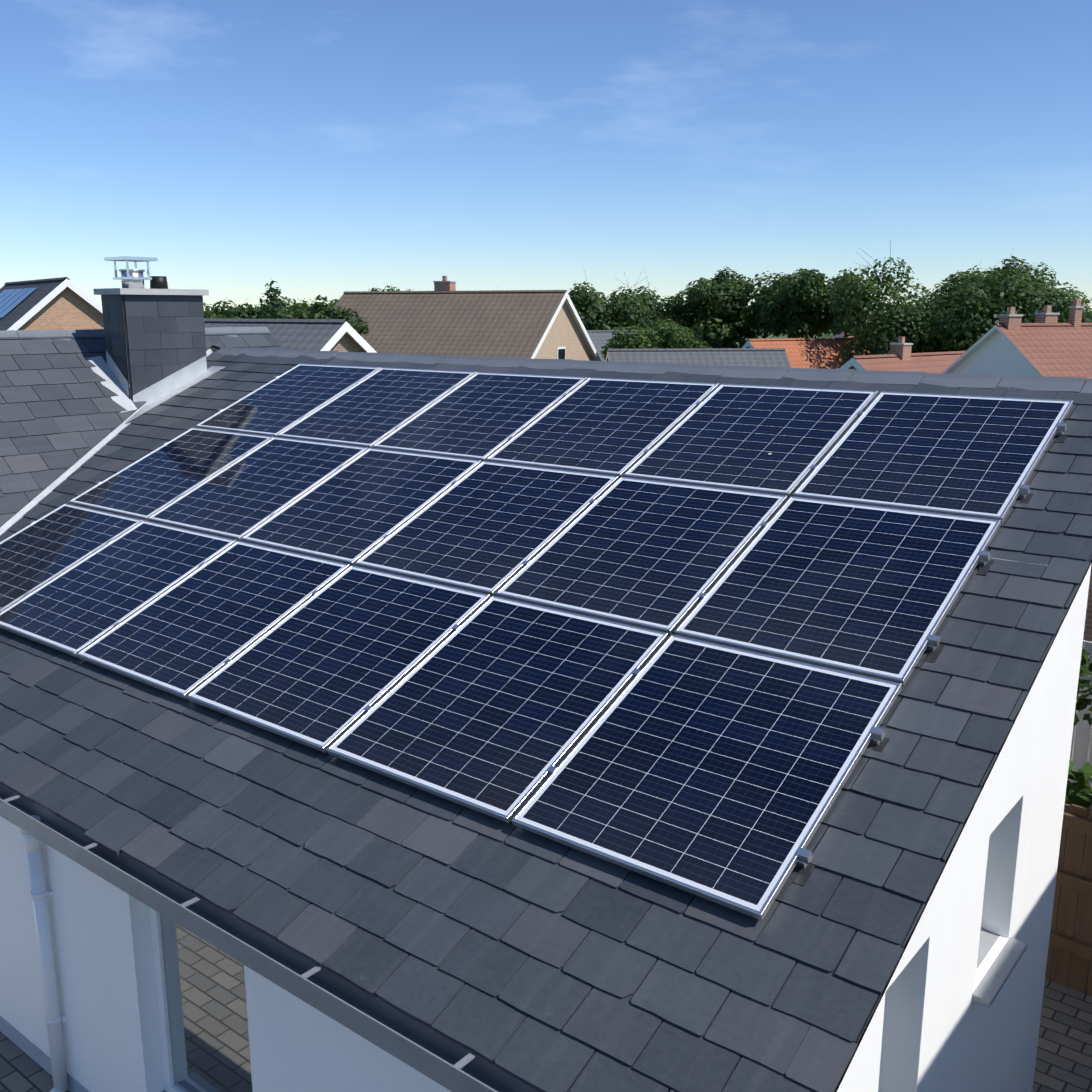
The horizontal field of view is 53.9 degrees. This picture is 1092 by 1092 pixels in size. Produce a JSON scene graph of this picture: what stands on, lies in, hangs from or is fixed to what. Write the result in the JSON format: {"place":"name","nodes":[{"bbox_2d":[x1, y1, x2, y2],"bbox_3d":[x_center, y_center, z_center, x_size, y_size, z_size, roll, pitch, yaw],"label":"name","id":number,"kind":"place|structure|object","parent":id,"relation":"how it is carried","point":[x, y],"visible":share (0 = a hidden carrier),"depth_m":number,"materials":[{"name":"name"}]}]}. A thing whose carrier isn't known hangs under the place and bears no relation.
{"place":"outdoors","nodes":[
{"label":"outdoors","id":0,"kind":"place"},
{"bbox_2d":[0,332,282,526],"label":"wing roof slates","id":1,"kind":"object","parent":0,"point":[60,411],"visible":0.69,"depth_m":9.50,"materials":[{"name":"grey stone"}]},
{"bbox_2d":[0,327,272,342],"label":"wing ridge tiles","id":2,"kind":"object","parent":1,"relation":"on","point":[47,333],"visible":0.33,"depth_m":10.30,"materials":[{"name":"grey tile"}]},
{"bbox_2d":[333,276,600,360],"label":"brown house","id":3,"kind":"structure","parent":0,"point":[445,317],"depth_m":44.40,"materials":[{"name":"tile"}]},
{"bbox_2d":[0,311,1091,1091],"bbox_3d":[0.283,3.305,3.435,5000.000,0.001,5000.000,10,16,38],"label":"ground","id":4,"kind":"structure","parent":0,"point":[1064,1053],"depth_m":5.88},
{"bbox_2d":[0,277,103,330],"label":"brick house","id":5,"kind":"structure","parent":4,"relation":"on","point":[65,303],"depth_m":36.52,"materials":[{"name":"brick"}]},
{"bbox_2d":[204,310,218,317],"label":"tree","id":6,"kind":"object","parent":4,"relation":"on","point":[208,314],"depth_m":44.58,"materials":[{"name":"green plant"}]},
{"bbox_2d":[203,301,230,315],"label":"tree","id":7,"kind":"object","parent":4,"relation":"on","point":[204,304],"depth_m":67.73,"materials":[{"name":"green plant"}]},
{"bbox_2d":[0,816,450,1091],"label":"front wall","id":8,"kind":"structure","parent":4,"relation":"on","point":[103,951],"depth_m":5.06,"materials":[{"name":"white paint"}]},
{"bbox_2d":[17,815,67,1091],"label":"downpipe","id":9,"kind":"object","parent":8,"relation":"attached to","point":[40,893],"visible":0.88,"depth_m":5.36,"materials":[{"name":"white plastic"}]},
{"bbox_2d":[149,907,252,1091],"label":"front window","id":10,"kind":"structure","parent":8,"relation":"attached to","point":[202,1008],"depth_m":4.82,"materials":[{"name":"clear glass"}]},
{"bbox_2d":[204,298,256,317],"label":"tree","id":11,"kind":"object","parent":4,"relation":"on","point":[217,309],"visible":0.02,"depth_m":54.66,"materials":[{"name":"green plant"}]},
{"bbox_2d":[215,302,271,318],"bbox_3d":[-9.993,-5.744,34.812,2.714,4.190,2.638,10,16,38],"label":"tree","id":12,"kind":"object","parent":4,"relation":"on","point":[250,312],"visible":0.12,"depth_m":34.04,"materials":[{"name":"green plant"}]},
{"bbox_2d":[254,278,293,318],"bbox_3d":[-7.782,-4.920,30.596,3.408,5.240,3.488,10,16,38],"label":"conifer tree","id":13,"kind":"object","parent":4,"relation":"on","point":[274,305],"visible":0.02,"depth_m":30.06,"materials":[{"name":"green plant"}]},
{"bbox_2d":[204,318,376,352],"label":"grey house","id":14,"kind":"structure","parent":4,"relation":"on","point":[341,335],"depth_m":28.61,"materials":[{"name":"grey tile"}]},
{"bbox_2d":[266,298,337,317],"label":"tree","id":15,"kind":"object","parent":4,"relation":"on","point":[304,306],"visible":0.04,"depth_m":50.35,"materials":[{"name":"green plant"}]},
{"bbox_2d":[281,295,368,334],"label":"tree","id":16,"kind":"object","parent":4,"relation":"on","point":[317,311],"visible":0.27,"depth_m":40.31,"materials":[{"name":"green plant"}]},
{"bbox_2d":[368,285,409,290],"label":"trees","id":17,"kind":"object","parent":4,"relation":"on","point":[374,289],"visible":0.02,"depth_m":108.16,"materials":[{"name":"green plant"}]},
{"bbox_2d":[0,1016,1033,1091],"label":"plinth wall","id":18,"kind":"structure","parent":4,"relation":"on","point":[36,1054],"depth_m":5.80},
{"bbox_2d":[570,290,608,315],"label":"tree","id":19,"kind":"object","parent":4,"relation":"on","point":[603,295],"depth_m":91.26,"materials":[{"name":"green plant"}]},
{"bbox_2d":[568,271,651,329],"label":"tree","id":20,"kind":"object","parent":4,"relation":"on","point":[622,309],"visible":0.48,"depth_m":77.65,"materials":[{"name":"green plant"}]},
{"bbox_2d":[586,330,648,360],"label":"grey house","id":21,"kind":"structure","parent":4,"relation":"on","point":[599,338],"depth_m":61.23,"materials":[{"name":"brown brick"}]},
{"bbox_2d":[601,323,668,359],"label":"green tree","id":22,"kind":"object","parent":4,"relation":"on","point":[640,339],"visible":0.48,"depth_m":47.01,"materials":[{"name":"green plant"}]},
{"bbox_2d":[628,268,699,343],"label":"tree","id":23,"kind":"object","parent":4,"relation":"on","point":[649,300],"visible":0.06,"depth_m":83.68,"materials":[{"name":"green plant"}]},
{"bbox_2d":[648,313,710,348],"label":"green tree","id":24,"kind":"object","parent":4,"relation":"on","point":[672,339],"visible":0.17,"depth_m":47.75,"materials":[{"name":"green plant"}]},
{"bbox_2d":[606,348,790,367],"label":"grey house","id":25,"kind":"structure","parent":4,"relation":"on","point":[769,357],"depth_m":44.58,"materials":[{"name":"brown brick"}]},
{"bbox_2d":[655,266,761,347],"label":"tree","id":26,"kind":"object","parent":4,"relation":"on","point":[712,335],"visible":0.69,"depth_m":67.53,"materials":[{"name":"green plant"}]},
{"bbox_2d":[686,268,829,338],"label":"tree","id":27,"kind":"object","parent":4,"relation":"on","point":[718,306],"visible":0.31,"depth_m":65.67,"materials":[{"name":"green plant"}]},
{"bbox_2d":[750,269,861,337],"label":"tree","id":28,"kind":"object","parent":4,"relation":"on","point":[816,294],"visible":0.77,"depth_m":62.21,"materials":[{"name":"green plant"}]},
{"bbox_2d":[742,337,875,368],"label":"red house","id":29,"kind":"structure","parent":4,"relation":"on","point":[822,353],"depth_m":50.33,"materials":[{"name":"brick"}]},
{"bbox_2d":[833,320,889,352],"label":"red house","id":30,"kind":"structure","parent":4,"relation":"on","point":[839,336],"depth_m":56.26,"materials":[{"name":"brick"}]},
{"bbox_2d":[839,337,965,372],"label":"red house","id":31,"kind":"structure","parent":4,"relation":"on","point":[900,357],"depth_m":36.93,"materials":[{"name":"tile"}]},
{"bbox_2d":[828,241,1011,362],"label":"tree","id":32,"kind":"object","parent":4,"relation":"on","point":[895,320],"visible":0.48,"depth_m":49.32,"materials":[{"name":"green plant"}]},
{"bbox_2d":[837,563,1091,1091],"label":"gable wall","id":33,"kind":"structure","parent":4,"relation":"on","point":[933,1027],"depth_m":4.38,"materials":[{"name":"white paint"}]},
{"bbox_2d":[972,927,1026,1006],"bbox_3d":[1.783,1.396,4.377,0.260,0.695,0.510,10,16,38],"label":"window sill","id":34,"kind":"structure","parent":33,"relation":"attached to","point":[996,976],"depth_m":4.41,"materials":[{"name":"white stone"}]},
{"bbox_2d":[910,250,1091,341],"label":"tree","id":35,"kind":"object","parent":4,"relation":"on","point":[1038,282],"visible":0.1,"depth_m":52.03,"materials":[{"name":"green plant"}]},
{"bbox_2d":[922,268,1085,351],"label":"tree","id":36,"kind":"object","parent":4,"relation":"on","point":[978,322],"visible":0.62,"depth_m":45.12,"materials":[{"name":"green plant"}]},
{"bbox_2d":[1045,803,1091,995],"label":"wood fence","id":37,"kind":"object","parent":4,"relation":"on","point":[1070,879],"visible":0.1,"depth_m":6.33,"materials":[{"name":"brown wood"}]},
{"bbox_2d":[1065,760,1091,811],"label":"planter shrub","id":38,"kind":"object","parent":4,"relation":"on","point":[1079,795],"visible":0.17,"depth_m":6.49,"materials":[{"name":"green plant"}]},
{"bbox_2d":[1067,640,1091,795],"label":"white fence","id":39,"kind":"object","parent":4,"relation":"on","point":[1081,743],"visible":0.1,"depth_m":8.80,"materials":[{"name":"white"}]},
{"bbox_2d":[1073,648,1091,725],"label":"planter shrub","id":40,"kind":"object","parent":4,"relation":"on","point":[1083,702],"visible":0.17,"depth_m":8.14,"materials":[{"name":"green plant"}]},
{"bbox_2d":[1082,308,1091,322],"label":"tree","id":41,"kind":"object","parent":4,"relation":"on","point":[1087,315],"depth_m":60.20,"materials":[{"name":"green plant"}]},
{"bbox_2d":[0,0,1091,311],"label":"sky","id":42,"kind":"structure","parent":0,"point":[329,148],"materials":[{"name":"blue"}]},
{"bbox_2d":[942,299,1091,378],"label":"white house","id":43,"kind":"structure","parent":0,"point":[1045,344],"depth_m":32.69,"materials":[{"name":"red tile"}]},
{"bbox_2d":[1083,564,1091,649],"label":"neighbour garage walls","id":44,"kind":"structure","parent":0,"point":[1087,635],"depth_m":11.94,"materials":[{"name":"brown brick"}]},
{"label":"house walls","id":45,"kind":"object","parent":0,"visible":0},
{"bbox_3d":[-0.254,-0.557,8.933,9.415,1.910,9.061,10,16,38],"label":"roof deck","id":46,"kind":"object","parent":45,"relation":"on","visible":0},
{"bbox_2d":[0,352,1091,1091],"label":"roof slates","id":47,"kind":"object","parent":46,"relation":"on","point":[532,960],"visible":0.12,"depth_m":4.07,"materials":[{"name":"grey stone"}]},
{"bbox_2d":[0,503,142,611],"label":"solar panel","id":48,"kind":"object","parent":47,"relation":"on","point":[40,552],"visible":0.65,"depth_m":7.65,"materials":[{"name":"blue glass"}]},
{"bbox_2d":[0,349,224,535],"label":"roof flashing","id":49,"kind":"structure","parent":47,"relation":"on","point":[169,386],"depth_m":10.10,"materials":[{"name":"silver metal"}]},
{"bbox_2d":[0,520,236,656],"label":"solar panel","id":50,"kind":"object","parent":47,"relation":"on","point":[75,609],"visible":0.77,"depth_m":6.89,"materials":[{"name":"blue glass"}]},
{"bbox_2d":[93,256,208,401],"bbox_3d":[-3.753,-1.803,10.387,0.460,1.890,0.930,10,16,38],"label":"chimney","id":51,"kind":"object","parent":47,"relation":"on","point":[154,333],"visible":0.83,"depth_m":10.10,"materials":[{"name":"stone"}]},
{"bbox_2d":[68,427,272,520],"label":"solar panel","id":52,"kind":"object","parent":47,"relation":"on","point":[153,482],"visible":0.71,"depth_m":8.35,"materials":[{"name":"blue glass"}]},
{"bbox_2d":[76,540,349,698],"bbox_3d":[-1.930,0.378,6.269,1.080,0.508,1.157,10,16,38],"label":"solar panel","id":53,"kind":"object","parent":47,"relation":"on","point":[187,635],"visible":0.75,"depth_m":6.21,"materials":[{"name":"blue glass"}]},
{"bbox_2d":[147,437,368,540],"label":"solar panel","id":54,"kind":"object","parent":47,"relation":"on","point":[239,499],"visible":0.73,"depth_m":7.67,"materials":[{"name":"blue glass"}]},
{"bbox_2d":[0,784,538,1091],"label":"zinc gutter","id":55,"kind":"object","parent":47,"relation":"attached to","point":[432,1054],"visible":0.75,"depth_m":4.01,"materials":[{"name":"grey metal"}]},
{"bbox_2d":[3,794,477,1068],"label":"gutter brackets","id":56,"kind":"object","parent":55,"relation":"on","point":[466,1059],"visible":0.6,"depth_m":3.87,"materials":[{"name":"metal"}]},
{"bbox_2d":[195,363,380,436],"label":"solar panel","id":57,"kind":"object","parent":47,"relation":"on","point":[275,407],"visible":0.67,"depth_m":9.14,"materials":[{"name":"blue glass"}]},
{"bbox_2d":[186,565,489,752],"bbox_3d":[-1.071,0.526,5.597,1.080,0.508,1.157,10,16,38],"label":"solar panel","id":58,"kind":"object","parent":47,"relation":"on","point":[323,667],"visible":0.88,"depth_m":5.53,"materials":[{"name":"blue glass"}]},
{"bbox_2d":[241,448,481,565],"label":"solar panel","id":59,"kind":"object","parent":47,"relation":"on","point":[353,511],"visible":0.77,"depth_m":7.00,"materials":[{"name":"blue glass"}]},
{"bbox_2d":[277,367,475,447],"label":"solar panel","id":60,"kind":"object","parent":47,"relation":"on","point":[371,410],"visible":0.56,"depth_m":8.46,"materials":[{"name":"blue glass"}]},
{"bbox_2d":[372,372,586,461],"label":"solar panel","id":61,"kind":"object","parent":47,"relation":"on","point":[482,416],"visible":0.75,"depth_m":7.79,"materials":[{"name":"blue glass"}]},
{"bbox_2d":[355,461,618,595],"bbox_3d":[-0.343,-0.147,6.380,1.080,0.508,1.157,10,16,38],"label":"solar panel","id":62,"kind":"object","parent":47,"relation":"on","point":[487,527],"visible":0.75,"depth_m":6.32,"materials":[{"name":"blue glass"}]},
{"bbox_2d":[326,595,668,822],"bbox_3d":[-0.212,0.674,4.926,1.080,0.508,1.157,10,16,38],"label":"solar panel","id":63,"kind":"object","parent":47,"relation":"on","point":[493,706],"visible":0.88,"depth_m":4.86,"materials":[{"name":"blue glass"}]},
{"bbox_2d":[24,376,1067,885],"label":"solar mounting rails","id":64,"kind":"object","parent":47,"relation":"on","point":[934,648],"visible":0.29,"depth_m":4.85,"materials":[{"name":"silver metal"}]},
{"bbox_2d":[486,377,718,477],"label":"solar panel","id":65,"kind":"object","parent":47,"relation":"on","point":[610,426],"visible":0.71,"depth_m":7.11,"materials":[{"name":"blue glass"}]},
{"bbox_2d":[495,477,787,634],"bbox_3d":[0.516,0.001,5.709,1.080,0.508,1.157,10,16,38],"label":"solar panel","id":66,"kind":"object","parent":47,"relation":"on","point":[660,556],"visible":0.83,"depth_m":5.65,"materials":[{"name":"blue glass"}]},
{"bbox_2d":[511,634,901,920],"bbox_3d":[0.647,0.822,4.255,1.080,0.508,1.157,10,16,38],"label":"solar panel","id":67,"kind":"object","parent":47,"relation":"on","point":[716,773],"visible":0.92,"depth_m":4.18,"materials":[{"name":"blue glass"}]},
{"bbox_2d":[623,384,877,497],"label":"solar panel","id":68,"kind":"object","parent":47,"relation":"on","point":[779,440],"visible":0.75,"depth_m":6.44,"materials":[{"name":"blue glass"}]},
{"bbox_2d":[674,496,1000,685],"bbox_3d":[1.375,0.148,5.038,1.080,0.508,1.157,10,16,38],"label":"solar panel","id":69,"kind":"object","parent":47,"relation":"on","point":[867,590],"visible":0.98,"depth_m":4.97,"materials":[{"name":"blue glass"}]},
{"bbox_2d":[792,391,1072,522],"bbox_3d":[2.102,-0.525,5.821,1.080,0.508,1.157,10,16,38],"label":"solar panel","id":70,"kind":"object","parent":47,"relation":"on","point":[971,456],"visible":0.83,"depth_m":5.76,"materials":[{"name":"blue glass"}]},
{"bbox_2d":[216,348,1091,392],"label":"ridge tiles","id":71,"kind":"object","parent":46,"relation":"on","point":[1056,384],"visible":0.81,"depth_m":7.43,"materials":[{"name":"grey tile"}]}
]}

